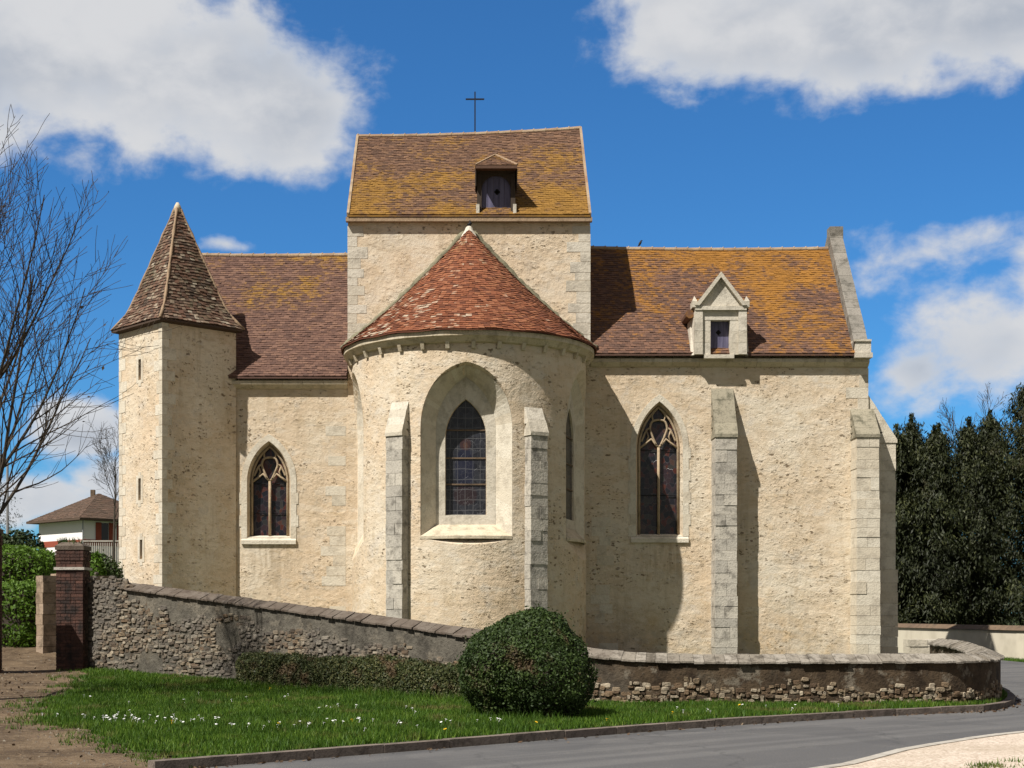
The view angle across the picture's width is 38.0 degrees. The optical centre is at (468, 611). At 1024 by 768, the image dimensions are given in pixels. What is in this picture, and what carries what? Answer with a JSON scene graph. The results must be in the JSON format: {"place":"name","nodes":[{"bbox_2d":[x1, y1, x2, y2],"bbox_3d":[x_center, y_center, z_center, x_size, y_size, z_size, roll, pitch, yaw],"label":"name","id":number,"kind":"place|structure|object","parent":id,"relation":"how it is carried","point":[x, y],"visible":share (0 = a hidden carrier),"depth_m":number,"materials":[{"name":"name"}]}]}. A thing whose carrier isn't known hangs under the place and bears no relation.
{"place":"outdoors","nodes":[
{"label":"outdoors","id":0,"kind":"place"},
{"bbox_2d":[0,646,186,767],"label":"dirt path","id":1,"kind":"structure","parent":0,"point":[27,747],"depth_m":19.77,"materials":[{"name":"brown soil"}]},
{"bbox_2d":[0,105,182,514],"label":"bare tree","id":2,"kind":"object","parent":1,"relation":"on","point":[10,357],"visible":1,"depth_m":24.70,"materials":[{"name":"brown plant"}]},
{"bbox_2d":[0,651,1023,767],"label":"fallen leaves","id":3,"kind":"object","parent":1,"relation":"on","point":[309,759],"visible":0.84,"depth_m":22.25,"materials":[{"name":"brown plant"}]},
{"bbox_2d":[0,0,1023,612],"label":"sky","id":4,"kind":"structure","parent":0,"point":[898,125],"materials":[{"name":"blue"}]},
{"bbox_2d":[118,574,1022,751],"bbox_3d":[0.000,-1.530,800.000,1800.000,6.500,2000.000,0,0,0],"label":"ground","id":5,"kind":"structure","parent":0,"point":[706,719],"depth_m":23.48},
{"bbox_2d":[0,528,2,671],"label":"gate pillar","id":6,"kind":"structure","parent":5,"relation":"on","point":[1,538],"depth_m":31.51,"materials":[{"name":"brick"}]},
{"bbox_2d":[6,462,8,533],"bbox_3d":[-19.235,-3.225,60.000,1.330,6.190,0.200,0,0,0],"label":"lamp post","id":7,"kind":"object","parent":5,"relation":"on","point":[7,507],"visible":0.37,"depth_m":59.95,"materials":[{"name":"grey metal"}]},
{"bbox_2d":[0,480,24,532],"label":"bare tree","id":8,"kind":"object","parent":5,"relation":"on","point":[9,512],"visible":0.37,"depth_m":100.37,"materials":[{"name":"brown plant"}]},
{"bbox_2d":[2,526,46,552],"bbox_3d":[-14.929,-1.235,48.480,2.610,3.160,2.145,0,0,0],"label":"dark shrub","id":9,"kind":"object","parent":5,"relation":"on","point":[19,537],"visible":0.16,"depth_m":48.35,"materials":[{"name":"green plant"}]},
{"bbox_2d":[2,578,55,647],"bbox_3d":[-11.598,0.177,37.580,2.512,2.115,1.961,0,0,0],"label":"clipped hedge","id":10,"kind":"object","parent":5,"relation":"on","point":[19,603],"visible":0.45,"depth_m":36.85,"materials":[{"name":"green plant"}]},
{"bbox_2d":[2,543,55,588],"bbox_3d":[-13.032,-0.735,41.561,3.290,2.504,2.506,0,0,0],"label":"clipped hedge","id":11,"kind":"object","parent":5,"relation":"on","point":[26,563],"visible":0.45,"depth_m":40.76,"materials":[{"name":"green plant"}]},
{"bbox_2d":[26,490,118,562],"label":"house","id":12,"kind":"structure","parent":5,"relation":"on","point":[90,517],"depth_m":120.83,"materials":[{"name":"tile"}]},
{"bbox_2d":[96,522,112,539],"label":"window","id":13,"kind":"structure","parent":12,"relation":"in","point":[101,528],"depth_m":120.24,"materials":[{"name":"black"}]},
{"bbox_2d":[117,523,118,539],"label":"window","id":14,"kind":"structure","parent":12,"relation":"in","point":[118,523],"depth_m":121.16,"materials":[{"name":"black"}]},
{"bbox_2d":[36,574,108,653],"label":"garden wall","id":15,"kind":"structure","parent":5,"relation":"on","point":[46,616],"depth_m":36.04,"materials":[{"name":"beige stone"}]},
{"bbox_2d":[54,537,91,669],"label":"gate pillar","id":16,"kind":"structure","parent":5,"relation":"on","point":[72,568],"depth_m":32.70,"materials":[{"name":"brick"}]},
{"bbox_2d":[54,549,124,581],"bbox_3d":[-11.594,-0.585,43.527,3.194,2.581,1.835,0,0,0],"label":"clipped hedge","id":17,"kind":"object","parent":5,"relation":"on","point":[110,567],"visible":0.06,"depth_m":43.64,"materials":[{"name":"green plant"}]},
{"bbox_2d":[90,549,106,575],"bbox_3d":[-10.757,-0.240,41.987,1.318,3.204,1.404,0,0,0],"label":"garden shrub","id":18,"kind":"object","parent":5,"relation":"on","point":[97,564],"visible":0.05,"depth_m":41.84,"materials":[{"name":"green plant"}]},
{"bbox_2d":[80,540,118,570],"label":"terrace railing","id":19,"kind":"object","parent":5,"relation":"on","point":[100,541],"visible":0.31,"depth_m":111.95,"materials":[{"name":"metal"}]},
{"bbox_2d":[86,411,118,559],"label":"bare tree","id":20,"kind":"object","parent":5,"relation":"on","point":[106,481],"visible":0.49,"depth_m":100.04,"materials":[{"name":"brown plant"}]},
{"bbox_2d":[111,92,897,654],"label":"church","id":21,"kind":"structure","parent":5,"relation":"on","point":[475,380],"depth_m":45.97,"materials":[{"name":"stone"}]},
{"bbox_2d":[136,353,142,386],"bbox_3d":[-9.987,-7.370,45.165,0.072,1.020,0.400,0,0,-42],"label":"slit window","id":22,"kind":"structure","parent":21,"relation":"in","point":[138,381],"depth_m":45.18,"materials":[{"name":"beige stone"}]},
{"bbox_2d":[136,472,142,506],"bbox_3d":[-9.994,-3.730,45.173,0.072,1.060,0.400,0,0,-42],"label":"slit window","id":23,"kind":"structure","parent":21,"relation":"in","point":[139,475],"depth_m":45.14,"materials":[{"name":"beige stone"}]},
{"bbox_2d":[138,533,144,565],"bbox_3d":[-9.934,-1.900,45.106,0.072,0.980,0.400,0,0,-42],"label":"slit window","id":24,"kind":"structure","parent":21,"relation":"in","point":[141,537],"depth_m":45.03,"materials":[{"name":"beige stone"}]},
{"bbox_2d":[239,434,297,543],"bbox_3d":[-6.200,-3.810,46.130,1.830,3.420,0.400,0,0,0],"label":"window","id":25,"kind":"structure","parent":21,"relation":"in","point":[269,476],"depth_m":46.21,"materials":[{"name":"beige stone"}]},
{"bbox_2d":[357,389,363,542],"bbox_3d":[-3.187,-4.512,44.652,0.216,4.852,2.570,0,0,-8],"label":"window","id":26,"kind":"structure","parent":21,"relation":"in","point":[360,428],"depth_m":45.69,"materials":[{"name":"beige stone"}]},
{"bbox_2d":[420,365,511,538],"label":"window","id":27,"kind":"structure","parent":21,"relation":"in","point":[465,517],"depth_m":42.29,"materials":[{"name":"beige stone"}]},
{"bbox_2d":[566,379,585,543],"bbox_3d":[3.107,-4.494,44.209,0.644,4.888,2.600,0,0,16],"label":"window","id":28,"kind":"structure","parent":21,"relation":"in","point":[575,527],"depth_m":44.92,"materials":[{"name":"beige stone"}]},
{"bbox_2d":[628,394,690,542],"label":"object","id":29,"kind":"structure","parent":21,"relation":"in","point":[658,442],"depth_m":46.23,"materials":[{"name":"beige stone"}]},
{"bbox_2d":[0,666,1008,767],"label":"grass verge","id":30,"kind":"object","parent":5,"relation":"on","point":[460,736],"depth_m":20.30,"materials":[{"name":"green plant"}]},
{"bbox_2d":[235,650,474,698],"bbox_3d":[-1.910,1.168,27.095,6.308,0.907,0.853,0,0,40],"label":"hedge","id":31,"kind":"object","parent":30,"relation":"on","point":[374,670],"visible":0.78,"depth_m":26.94,"materials":[{"name":"leaves"},{"name":"twigs"}]},
{"bbox_2d":[451,601,600,718],"bbox_3d":[0.829,0.791,21.945,2.202,1.895,2.041,0,0,0],"label":"ball bush","id":32,"kind":"object","parent":30,"relation":"on","point":[525,660],"visible":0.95,"depth_m":21.29,"materials":[{"name":"green plant"}]},
{"bbox_2d":[87,572,1004,707],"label":"churchyard wall","id":33,"kind":"structure","parent":5,"relation":"on","point":[151,628],"depth_m":27.69,"materials":[{"name":"stone"}]},
{"bbox_2d":[148,687,1015,767],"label":"kerb","id":34,"kind":"structure","parent":5,"relation":"on","point":[303,754],"depth_m":18.89,"materials":[{"name":"concrete"}]},
{"bbox_2d":[893,423,937,623],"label":"conifer tree","id":35,"kind":"object","parent":5,"relation":"on","point":[902,456],"visible":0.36,"depth_m":67.82,"materials":[{"name":"green plant"}]},
{"bbox_2d":[811,731,1023,767],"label":"road edging","id":36,"kind":"object","parent":5,"relation":"on","point":[873,757],"visible":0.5,"depth_m":17.57,"materials":[{"name":"concrete"}]},
{"bbox_2d":[896,412,948,623],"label":"conifer tree","id":37,"kind":"object","parent":5,"relation":"on","point":[912,430],"visible":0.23,"depth_m":68.98,"materials":[{"name":"green plant"}]},
{"bbox_2d":[896,424,991,623],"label":"conifer tree","id":38,"kind":"object","parent":5,"relation":"on","point":[934,467],"visible":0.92,"depth_m":67.33,"materials":[{"name":"green plant"}]},
{"bbox_2d":[916,422,972,623],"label":"conifer tree","id":39,"kind":"object","parent":5,"relation":"on","point":[939,428],"visible":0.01,"depth_m":70.27,"materials":[{"name":"green plant"}]},
{"bbox_2d":[898,623,1023,658],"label":"white wall","id":40,"kind":"structure","parent":5,"relation":"on","point":[1006,640],"depth_m":55.46,"materials":[{"name":"white paint"}]},
{"bbox_2d":[915,416,1023,624],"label":"conifer tree","id":41,"kind":"object","parent":5,"relation":"on","point":[967,440],"visible":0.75,"depth_m":67.45,"materials":[{"name":"green plant"}]},
{"bbox_2d":[937,382,1012,458],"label":"bare tree","id":42,"kind":"object","parent":5,"relation":"on","point":[948,418],"visible":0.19,"depth_m":79.23,"materials":[{"name":"brown plant"}]},
{"bbox_2d":[944,409,1023,624],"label":"conifer tree","id":43,"kind":"object","parent":5,"relation":"on","point":[990,424],"visible":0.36,"depth_m":68.09,"materials":[{"name":"green plant"}]},
{"bbox_2d":[953,439,1023,624],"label":"conifer tree","id":44,"kind":"object","parent":5,"relation":"on","point":[1006,542],"visible":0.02,"depth_m":72.95,"materials":[{"name":"green plant"}]},
{"bbox_2d":[965,382,1023,625],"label":"conifer tree","id":45,"kind":"object","parent":5,"relation":"on","point":[1016,467],"visible":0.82,"depth_m":66.98,"materials":[{"name":"green plant"}]},
{"bbox_2d":[990,400,1023,618],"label":"conifer tree","id":46,"kind":"object","parent":5,"relation":"on","point":[1020,507],"visible":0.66,"depth_m":66.97,"materials":[{"name":"green plant"}]},
{"bbox_2d":[994,419,1023,622],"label":"conifer tree","id":47,"kind":"object","parent":5,"relation":"on","point":[1021,513],"visible":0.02,"depth_m":72.54,"materials":[{"name":"green plant"}]},
{"bbox_2d":[1003,657,1023,661],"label":"verge grass","id":48,"kind":"structure","parent":5,"relation":"on","point":[1013,659],"depth_m":51.01,"materials":[{"name":"green plant"}]},
{"bbox_2d":[206,660,1023,767],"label":"road","id":49,"kind":"structure","parent":0,"point":[806,744],"depth_m":18.21,"materials":[{"name":"grey asphalt"}]},
{"bbox_2d":[836,733,1023,767],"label":"pavement","id":50,"kind":"structure","parent":0,"point":[961,754],"depth_m":16.95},
{"bbox_2d":[960,757,1023,767],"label":"pavement grass","id":51,"kind":"structure","parent":0,"point":[998,764],"depth_m":15.74,"materials":[{"name":"green plant"}]}
]}

